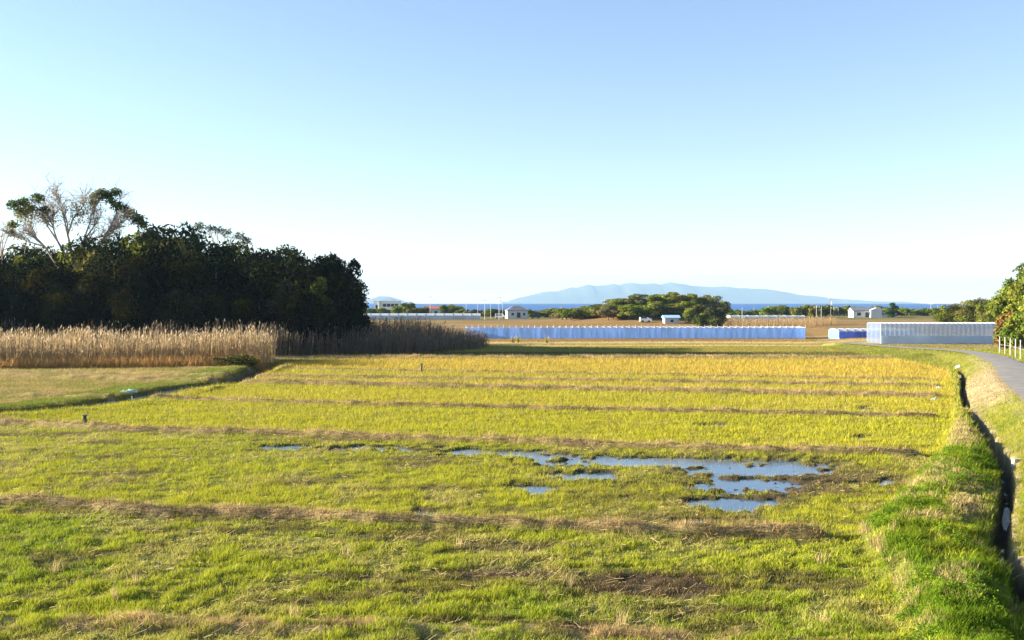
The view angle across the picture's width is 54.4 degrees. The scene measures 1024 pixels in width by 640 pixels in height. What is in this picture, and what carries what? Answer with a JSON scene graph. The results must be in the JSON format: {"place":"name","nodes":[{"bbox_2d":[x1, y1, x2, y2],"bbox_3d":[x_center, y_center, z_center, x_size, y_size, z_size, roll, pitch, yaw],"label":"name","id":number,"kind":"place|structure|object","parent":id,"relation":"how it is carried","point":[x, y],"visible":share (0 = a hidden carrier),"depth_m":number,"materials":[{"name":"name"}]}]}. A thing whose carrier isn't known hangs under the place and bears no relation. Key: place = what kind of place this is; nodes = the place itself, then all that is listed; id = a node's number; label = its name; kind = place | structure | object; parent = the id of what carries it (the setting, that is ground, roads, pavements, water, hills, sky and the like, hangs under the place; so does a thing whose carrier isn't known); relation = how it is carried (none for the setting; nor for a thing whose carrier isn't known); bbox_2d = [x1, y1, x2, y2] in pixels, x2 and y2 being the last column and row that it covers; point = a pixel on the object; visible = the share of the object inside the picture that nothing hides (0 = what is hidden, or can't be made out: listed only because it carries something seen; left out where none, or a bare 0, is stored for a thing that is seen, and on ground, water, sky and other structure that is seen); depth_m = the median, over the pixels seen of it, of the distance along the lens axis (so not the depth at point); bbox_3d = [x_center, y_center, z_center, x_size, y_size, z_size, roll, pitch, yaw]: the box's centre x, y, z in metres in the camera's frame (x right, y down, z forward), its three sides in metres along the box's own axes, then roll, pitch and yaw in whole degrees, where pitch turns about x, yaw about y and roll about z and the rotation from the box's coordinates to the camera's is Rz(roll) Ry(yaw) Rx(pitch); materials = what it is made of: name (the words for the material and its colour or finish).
{"place":"outdoors","nodes":[
{"label":"outdoors","id":0,"kind":"place"},
{"bbox_2d":[0,352,273,371],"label":"dry grass","id":1,"kind":"structure","parent":0,"point":[102,364],"depth_m":89.99,"materials":[{"name":"plant"}]},
{"bbox_2d":[364,296,412,303],"bbox_3d":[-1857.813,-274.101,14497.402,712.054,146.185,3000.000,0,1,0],"label":"hills","id":2,"kind":"structure","parent":0,"point":[380,298],"depth_m":13898.74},
{"bbox_2d":[0,421,933,537],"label":"grass","id":3,"kind":"structure","parent":0,"point":[283,469],"depth_m":33.44,"materials":[{"name":"plant"}]},
{"bbox_2d":[0,353,940,639],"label":"dry grass","id":4,"kind":"structure","parent":0,"point":[598,629],"depth_m":42.98,"materials":[{"name":"plant"}]},
{"bbox_2d":[0,314,1023,639],"bbox_3d":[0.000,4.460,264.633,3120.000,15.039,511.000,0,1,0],"label":"ground","id":5,"kind":"structure","parent":0,"point":[762,532],"depth_m":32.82,"materials":[{"name":"plant"}]},
{"bbox_2d":[0,219,9,263],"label":"thin tree","id":6,"kind":"object","parent":5,"relation":"on","point":[1,251],"visible":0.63,"depth_m":125.46,"materials":[{"name":"green plant"}]},
{"bbox_2d":[0,256,11,281],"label":"evergreen tree","id":7,"kind":"object","parent":5,"relation":"on","point":[6,269],"visible":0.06,"depth_m":119.84,"materials":[{"name":"green plant"}]},
{"bbox_2d":[0,291,39,335],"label":"evergreen tree","id":8,"kind":"object","parent":5,"relation":"on","point":[13,310],"visible":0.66,"depth_m":110.67,"materials":[{"name":"green plant"}]},
{"bbox_2d":[0,261,50,326],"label":"evergreen tree","id":9,"kind":"object","parent":5,"relation":"on","point":[9,281],"visible":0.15,"depth_m":116.55,"materials":[{"name":"green plant"}]},
{"bbox_2d":[0,243,59,279],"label":"evergreen tree","id":10,"kind":"object","parent":5,"relation":"on","point":[26,257],"visible":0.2,"depth_m":127.95,"materials":[{"name":"green plant"}]},
{"bbox_2d":[0,256,89,334],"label":"evergreen tree","id":11,"kind":"object","parent":5,"relation":"on","point":[51,276],"visible":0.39,"depth_m":114.30,"materials":[{"name":"green plant"}]},
{"bbox_2d":[27,250,73,280],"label":"evergreen tree","id":12,"kind":"object","parent":5,"relation":"on","point":[45,260],"depth_m":127.62,"materials":[{"name":"green plant"}]},
{"bbox_2d":[26,284,82,338],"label":"evergreen tree","id":13,"kind":"object","parent":5,"relation":"on","point":[58,308],"visible":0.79,"depth_m":110.35,"materials":[{"name":"green plant"}]},
{"bbox_2d":[35,258,108,309],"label":"evergreen tree","id":14,"kind":"object","parent":5,"relation":"on","point":[89,266],"visible":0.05,"depth_m":117.69,"materials":[{"name":"green plant"}]},
{"bbox_2d":[0,171,149,270],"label":"half bare tree","id":15,"kind":"object","parent":5,"relation":"on","point":[26,210],"visible":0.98,"depth_m":123.54,"materials":[{"name":"green plant"}]},
{"bbox_2d":[68,291,115,340],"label":"evergreen tree","id":16,"kind":"object","parent":5,"relation":"on","point":[86,314],"visible":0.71,"depth_m":110.08,"materials":[{"name":"green plant"}]},
{"bbox_2d":[53,231,134,303],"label":"evergreen tree","id":17,"kind":"object","parent":5,"relation":"on","point":[88,251],"visible":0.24,"depth_m":122.62,"materials":[{"name":"green plant"}]},
{"bbox_2d":[75,240,152,335],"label":"evergreen tree","id":18,"kind":"object","parent":5,"relation":"on","point":[117,280],"visible":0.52,"depth_m":112.42,"materials":[{"name":"green plant"}]},
{"bbox_2d":[107,278,159,337],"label":"evergreen tree","id":19,"kind":"object","parent":5,"relation":"on","point":[132,310],"visible":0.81,"depth_m":108.92,"materials":[{"name":"green plant"}]},
{"bbox_2d":[0,324,277,366],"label":"reeds","id":20,"kind":"object","parent":5,"relation":"on","point":[47,347],"visible":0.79,"depth_m":93.55,"materials":[{"name":"plant"}]},
{"bbox_2d":[108,245,181,330],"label":"evergreen tree","id":21,"kind":"object","parent":5,"relation":"on","point":[146,275],"visible":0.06,"depth_m":118.48,"materials":[{"name":"green plant"}]},
{"bbox_2d":[0,354,318,410],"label":"grass","id":22,"kind":"structure","parent":5,"relation":"on","point":[58,399],"depth_m":72.83,"materials":[{"name":"plant"}]},
{"bbox_2d":[125,238,197,328],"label":"evergreen tree","id":23,"kind":"object","parent":5,"relation":"on","point":[154,272],"visible":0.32,"depth_m":116.95,"materials":[{"name":"green plant"}]},
{"bbox_2d":[114,220,218,279],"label":"evergreen tree","id":24,"kind":"object","parent":5,"relation":"on","point":[150,236],"visible":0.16,"depth_m":122.49,"materials":[{"name":"green plant"}]},
{"bbox_2d":[146,288,197,339],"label":"evergreen tree","id":25,"kind":"object","parent":5,"relation":"on","point":[173,312],"visible":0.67,"depth_m":109.52,"materials":[{"name":"green plant"}]},
{"bbox_2d":[153,233,210,295],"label":"evergreen tree","id":26,"kind":"object","parent":5,"relation":"on","point":[190,243],"visible":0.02,"depth_m":128.30,"materials":[{"name":"green plant"}]},
{"bbox_2d":[157,250,255,325],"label":"evergreen tree","id":27,"kind":"object","parent":5,"relation":"on","point":[226,285],"visible":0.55,"depth_m":113.36,"materials":[{"name":"green plant"}]},
{"bbox_2d":[179,283,242,337],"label":"evergreen tree","id":28,"kind":"object","parent":5,"relation":"on","point":[198,315],"visible":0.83,"depth_m":109.96,"materials":[{"name":"green plant"}]},
{"bbox_2d":[191,219,252,247],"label":"thin tree","id":29,"kind":"object","parent":5,"relation":"on","point":[225,232],"visible":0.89,"depth_m":132.95,"materials":[{"name":"green plant"}]},
{"bbox_2d":[194,243,255,329],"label":"evergreen tree","id":30,"kind":"object","parent":5,"relation":"on","point":[221,265],"visible":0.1,"depth_m":118.59,"materials":[{"name":"green plant"}]},
{"bbox_2d":[199,239,254,273],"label":"evergreen tree","id":31,"kind":"object","parent":5,"relation":"on","point":[246,250],"visible":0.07,"depth_m":127.12,"materials":[{"name":"green plant"}]},
{"bbox_2d":[208,354,259,365],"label":"bush","id":32,"kind":"object","parent":5,"relation":"on","point":[240,360],"visible":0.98,"depth_m":89.80,"materials":[{"name":"green plant"}]},
{"bbox_2d":[0,315,489,355],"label":"reeds","id":33,"kind":"object","parent":5,"relation":"on","point":[384,339],"visible":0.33,"depth_m":112.59,"materials":[{"name":"plant"}]},
{"bbox_2d":[224,291,283,338],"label":"evergreen tree","id":34,"kind":"object","parent":5,"relation":"on","point":[255,315],"visible":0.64,"depth_m":108.94,"materials":[{"name":"green plant"}]},
{"bbox_2d":[227,254,291,333],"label":"evergreen tree","id":35,"kind":"object","parent":5,"relation":"on","point":[255,269],"visible":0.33,"depth_m":113.93,"materials":[{"name":"green plant"}]},
{"bbox_2d":[246,244,305,269],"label":"evergreen tree","id":36,"kind":"object","parent":5,"relation":"on","point":[280,253],"visible":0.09,"depth_m":126.37,"materials":[{"name":"green plant"}]},
{"bbox_2d":[263,279,312,352],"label":"evergreen tree","id":37,"kind":"object","parent":5,"relation":"on","point":[293,307],"visible":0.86,"depth_m":109.13,"materials":[{"name":"green plant"}]},
{"bbox_2d":[250,250,330,345],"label":"evergreen tree","id":38,"kind":"object","parent":5,"relation":"on","point":[287,269],"visible":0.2,"depth_m":113.74,"materials":[{"name":"green plant"}]},
{"bbox_2d":[281,259,354,350],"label":"evergreen tree","id":39,"kind":"object","parent":5,"relation":"on","point":[339,283],"visible":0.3,"depth_m":113.36,"materials":[{"name":"green plant"}]},
{"bbox_2d":[299,276,336,352],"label":"broadleaf tree","id":40,"kind":"object","parent":5,"relation":"on","point":[316,288],"visible":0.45,"depth_m":111.71,"materials":[{"name":"green plant"}]},
{"bbox_2d":[298,293,345,347],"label":"evergreen tree","id":41,"kind":"object","parent":5,"relation":"on","point":[321,312],"visible":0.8,"depth_m":110.66,"materials":[{"name":"green plant"}]},
{"bbox_2d":[309,251,362,345],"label":"evergreen tree","id":42,"kind":"object","parent":5,"relation":"on","point":[330,262],"visible":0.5,"depth_m":115.53,"materials":[{"name":"green plant"}]},
{"bbox_2d":[327,265,369,335],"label":"evergreen tree","id":43,"kind":"object","parent":5,"relation":"on","point":[358,294],"visible":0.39,"depth_m":116.18,"materials":[{"name":"green plant"}]},
{"bbox_2d":[346,302,374,341],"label":"shrub","id":44,"kind":"object","parent":5,"relation":"on","point":[362,321],"visible":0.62,"depth_m":116.80,"materials":[{"name":"green plant"}]},
{"bbox_2d":[374,299,400,309],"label":"apartment block","id":45,"kind":"structure","parent":5,"relation":"on","point":[388,305],"depth_m":429.93,"materials":[{"name":"white paint"}]},
{"bbox_2d":[367,313,480,319],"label":"plastic tunnel","id":46,"kind":"structure","parent":5,"relation":"on","point":[448,316],"depth_m":322.06,"materials":[{"name":"plastic"}]},
{"bbox_2d":[0,401,865,439],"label":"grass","id":47,"kind":"structure","parent":5,"relation":"on","point":[103,402],"depth_m":57.35,"materials":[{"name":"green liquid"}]},
{"bbox_2d":[439,304,451,312],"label":"coastal shrub","id":48,"kind":"object","parent":5,"relation":"on","point":[443,308],"visible":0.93,"depth_m":399.06,"materials":[{"name":"green plant"}]},
{"bbox_2d":[0,425,932,639],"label":"straw","id":49,"kind":"object","parent":5,"relation":"on","point":[410,558],"visible":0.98,"depth_m":22.74,"materials":[{"name":"plant"}]},
{"bbox_2d":[50,519,899,627],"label":"dry grass","id":50,"kind":"structure","parent":5,"relation":"on","point":[570,583],"depth_m":20.89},
{"bbox_2d":[0,395,954,455],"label":"rice stubble","id":51,"kind":"object","parent":5,"relation":"on","point":[274,424],"visible":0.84,"depth_m":48.80,"materials":[{"name":"plant"}]},
{"bbox_2d":[122,384,871,410],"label":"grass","id":52,"kind":"structure","parent":5,"relation":"on","point":[160,392],"depth_m":66.15,"materials":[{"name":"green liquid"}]},
{"bbox_2d":[505,306,528,318],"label":"hip roof house","id":53,"kind":"structure","parent":5,"relation":"on","point":[516,312],"depth_m":335.54,"materials":[{"name":"white paint"}]},
{"bbox_2d":[165,365,955,416],"bbox_3d":[2.907,4.483,68.454,55.850,1.004,27.172,0,1,13],"label":"rice stubble","id":54,"kind":"object","parent":5,"relation":"on","point":[410,395],"visible":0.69,"depth_m":63.79,"materials":[{"name":"plant"}]},
{"bbox_2d":[560,308,581,319],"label":"knoll tree","id":55,"kind":"object","parent":5,"relation":"on","point":[567,313],"visible":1,"depth_m":270.89,"materials":[{"name":"green plant"}]},
{"bbox_2d":[260,445,894,522],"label":"field water","id":56,"kind":"structure","parent":5,"relation":"on","point":[772,467],"depth_m":35.88,"materials":[{"name":"blue liquid"}]},
{"bbox_2d":[287,336,869,355],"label":"grass","id":57,"kind":"structure","parent":5,"relation":"on","point":[808,349],"depth_m":127.02,"materials":[{"name":"plant"}]},
{"bbox_2d":[582,309,601,317],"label":"knoll tree","id":58,"kind":"object","parent":5,"relation":"on","point":[592,313],"visible":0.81,"depth_m":269.99,"materials":[{"name":"green plant"}]},
{"bbox_2d":[596,304,620,319],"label":"knoll tree","id":59,"kind":"object","parent":5,"relation":"on","point":[604,311],"visible":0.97,"depth_m":259.57,"materials":[{"name":"green plant"}]},
{"bbox_2d":[283,353,950,379],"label":"rice stubble","id":60,"kind":"object","parent":5,"relation":"on","point":[897,370],"visible":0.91,"depth_m":90.95,"materials":[{"name":"plant"}]},
{"bbox_2d":[617,306,638,319],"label":"knoll tree","id":61,"kind":"object","parent":5,"relation":"on","point":[627,311],"visible":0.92,"depth_m":256.55,"materials":[{"name":"green plant"}]},
{"bbox_2d":[466,325,804,338],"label":"net greenhouse","id":62,"kind":"object","parent":5,"relation":"on","point":[679,332],"visible":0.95,"depth_m":158.07,"materials":[{"name":"plastic"}]},
{"bbox_2d":[627,294,644,304],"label":"knoll tree","id":63,"kind":"object","parent":5,"relation":"on","point":[639,301],"visible":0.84,"depth_m":283.01,"materials":[{"name":"green plant"}]},
{"bbox_2d":[633,305,649,317],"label":"knoll tree","id":64,"kind":"object","parent":5,"relation":"on","point":[639,313],"visible":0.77,"depth_m":256.90,"materials":[{"name":"green plant"}]},
{"bbox_2d":[641,303,662,318],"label":"knoll tree","id":65,"kind":"object","parent":5,"relation":"on","point":[654,308],"visible":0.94,"depth_m":256.20,"materials":[{"name":"green plant"}]},
{"bbox_2d":[642,295,663,303],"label":"knoll tree","id":66,"kind":"object","parent":5,"relation":"on","point":[654,298],"visible":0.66,"depth_m":281.09,"materials":[{"name":"green plant"}]},
{"bbox_2d":[661,315,680,323],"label":"blue shed","id":67,"kind":"structure","parent":5,"relation":"on","point":[670,319],"depth_m":246.05,"materials":[{"name":"white paint"}]},
{"bbox_2d":[664,304,684,315],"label":"knoll tree","id":68,"kind":"object","parent":5,"relation":"on","point":[677,307],"visible":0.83,"depth_m":258.37,"materials":[{"name":"green plant"}]},
{"bbox_2d":[664,292,685,303],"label":"knoll tree","id":69,"kind":"object","parent":5,"relation":"on","point":[673,298],"visible":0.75,"depth_m":281.38,"materials":[{"name":"green plant"}]},
{"bbox_2d":[682,308,696,323],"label":"round tree","id":70,"kind":"object","parent":5,"relation":"on","point":[689,314],"visible":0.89,"depth_m":243.73,"materials":[{"name":"green plant"}]},
{"bbox_2d":[679,301,699,314],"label":"knoll tree","id":71,"kind":"object","parent":5,"relation":"on","point":[686,304],"visible":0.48,"depth_m":258.28,"materials":[{"name":"green plant"}]},
{"bbox_2d":[688,294,707,308],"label":"knoll tree","id":72,"kind":"object","parent":5,"relation":"on","point":[701,300],"visible":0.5,"depth_m":279.15,"materials":[{"name":"green plant"}]},
{"bbox_2d":[689,302,706,315],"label":"knoll tree","id":73,"kind":"object","parent":5,"relation":"on","point":[700,309],"visible":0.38,"depth_m":257.99,"materials":[{"name":"green plant"}]},
{"bbox_2d":[691,313,711,326],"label":"bush","id":74,"kind":"object","parent":5,"relation":"on","point":[699,321],"visible":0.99,"depth_m":221.28,"materials":[{"name":"green plant"}]},
{"bbox_2d":[704,306,728,326],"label":"round tree","id":75,"kind":"object","parent":5,"relation":"on","point":[718,315],"visible":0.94,"depth_m":226.31,"materials":[{"name":"green plant"}]},
{"bbox_2d":[706,295,730,309],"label":"knoll tree","id":76,"kind":"object","parent":5,"relation":"on","point":[715,302],"visible":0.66,"depth_m":279.04,"materials":[{"name":"green plant"}]},
{"bbox_2d":[727,315,804,319],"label":"plastic tunnel","id":77,"kind":"structure","parent":5,"relation":"on","point":[767,316],"depth_m":318.44,"materials":[{"name":"plastic"}]},
{"bbox_2d":[759,306,777,314],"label":"coastal shrub","id":78,"kind":"object","parent":5,"relation":"on","point":[768,310],"visible":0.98,"depth_m":378.52,"materials":[{"name":"green plant"}]},
{"bbox_2d":[714,314,838,327],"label":"reeds","id":79,"kind":"object","parent":5,"relation":"on","point":[773,322],"visible":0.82,"depth_m":225.64,"materials":[{"name":"plant"}]},
{"bbox_2d":[774,305,789,314],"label":"coastal shrub","id":80,"kind":"object","parent":5,"relation":"on","point":[783,309],"visible":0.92,"depth_m":382.03,"materials":[{"name":"green plant"}]},
{"bbox_2d":[789,306,808,317],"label":"coastal shrub","id":81,"kind":"object","parent":5,"relation":"on","point":[802,310],"visible":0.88,"depth_m":327.90,"materials":[{"name":"green plant"}]},
{"bbox_2d":[805,305,819,316],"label":"coastal shrub","id":82,"kind":"object","parent":5,"relation":"on","point":[812,310],"visible":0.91,"depth_m":331.70,"materials":[{"name":"green plant"}]},
{"bbox_2d":[828,328,866,338],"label":"net greenhouse","id":83,"kind":"object","parent":5,"relation":"on","point":[838,333],"visible":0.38,"depth_m":152.08,"materials":[{"name":"plastic"}]},
{"bbox_2d":[847,307,882,317],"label":"white house","id":84,"kind":"structure","parent":5,"relation":"on","point":[865,312],"depth_m":337.72,"materials":[{"name":"paint"}]},
{"bbox_2d":[884,302,898,317],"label":"conical tree","id":85,"kind":"object","parent":5,"relation":"on","point":[889,312],"visible":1,"depth_m":329.50,"materials":[{"name":"green plant"}]},
{"bbox_2d":[815,337,1023,574],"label":"grass","id":86,"kind":"structure","parent":5,"relation":"on","point":[1014,505],"depth_m":55.50,"materials":[{"name":"plant"}]},
{"bbox_2d":[867,322,995,343],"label":"clear greenhouse","id":87,"kind":"object","parent":5,"relation":"on","point":[932,332],"visible":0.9,"depth_m":130.04,"materials":[{"name":"plastic"}]},
{"bbox_2d":[858,367,1023,639],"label":"grass","id":88,"kind":"structure","parent":5,"relation":"on","point":[989,560],"depth_m":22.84,"materials":[{"name":"plant"}]},
{"bbox_2d":[930,303,959,321],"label":"belt tree","id":89,"kind":"object","parent":5,"relation":"on","point":[937,312],"visible":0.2,"depth_m":214.00,"materials":[{"name":"green plant"}]},
{"bbox_2d":[933,311,965,321],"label":"belt tree","id":90,"kind":"object","parent":5,"relation":"on","point":[946,317],"visible":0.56,"depth_m":205.18,"materials":[{"name":"green plant"}]},
{"bbox_2d":[953,309,981,321],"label":"belt tree","id":91,"kind":"object","parent":5,"relation":"on","point":[966,316],"visible":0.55,"depth_m":199.68,"materials":[{"name":"green plant"}]},
{"bbox_2d":[958,297,987,313],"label":"belt tree","id":92,"kind":"object","parent":5,"relation":"on","point":[967,307],"visible":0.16,"depth_m":204.04,"materials":[{"name":"green plant"}]},
{"bbox_2d":[972,299,990,315],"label":"belt tree","id":93,"kind":"object","parent":5,"relation":"on","point":[980,305],"visible":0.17,"depth_m":199.83,"materials":[{"name":"green plant"}]},
{"bbox_2d":[975,311,999,321],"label":"belt tree","id":94,"kind":"object","parent":5,"relation":"on","point":[988,317],"visible":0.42,"depth_m":190.89,"materials":[{"name":"green plant"}]},
{"bbox_2d":[993,311,1014,348],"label":"bush","id":95,"kind":"object","parent":5,"relation":"on","point":[999,323],"visible":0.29,"depth_m":115.75,"materials":[{"name":"brown plant"}]},
{"bbox_2d":[987,276,1023,347],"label":"hedge tree","id":96,"kind":"object","parent":5,"relation":"on","point":[999,305],"visible":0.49,"depth_m":118.30,"materials":[{"name":"green plant"}]},
{"bbox_2d":[999,474,1015,603],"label":"ditch water","id":97,"kind":"structure","parent":5,"relation":"on","point":[1005,520],"depth_m":30.35,"materials":[{"name":"grey liquid"}]},
{"bbox_2d":[997,310,1023,349],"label":"bush","id":98,"kind":"object","parent":5,"relation":"on","point":[1014,326],"visible":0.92,"depth_m":111.01,"materials":[{"name":"green plant"}]},
{"bbox_2d":[999,337,1022,357],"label":"post fence","id":99,"kind":"object","parent":5,"relation":"on","point":[1010,346],"visible":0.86,"depth_m":91.22,"materials":[{"name":"wood"}]},
{"bbox_2d":[1008,261,1023,309],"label":"hedge tree","id":100,"kind":"object","parent":5,"relation":"on","point":[1020,278],"visible":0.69,"depth_m":114.24,"materials":[{"name":"green plant"}]},
{"bbox_2d":[0,0,1023,303],"label":"sky","id":101,"kind":"structure","parent":0,"point":[458,151],"materials":[{"name":"blue"}]},
{"bbox_2d":[367,304,966,310],"bbox_3d":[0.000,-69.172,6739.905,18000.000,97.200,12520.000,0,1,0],"label":"sea","id":102,"kind":"structure","parent":0,"point":[539,307],"depth_m":2422.36,"materials":[{"name":"blue liquid"}]},
{"bbox_2d":[503,282,921,303],"bbox_3d":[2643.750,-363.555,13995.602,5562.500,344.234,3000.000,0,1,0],"label":"hills","id":103,"kind":"structure","parent":0,"point":[588,294],"depth_m":13174.61,"materials":[{"name":"blue"}]},
{"bbox_2d":[844,342,1023,397],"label":"road","id":104,"kind":"structure","parent":0,"point":[1010,371],"depth_m":76.01,"materials":[{"name":"asphalt"}]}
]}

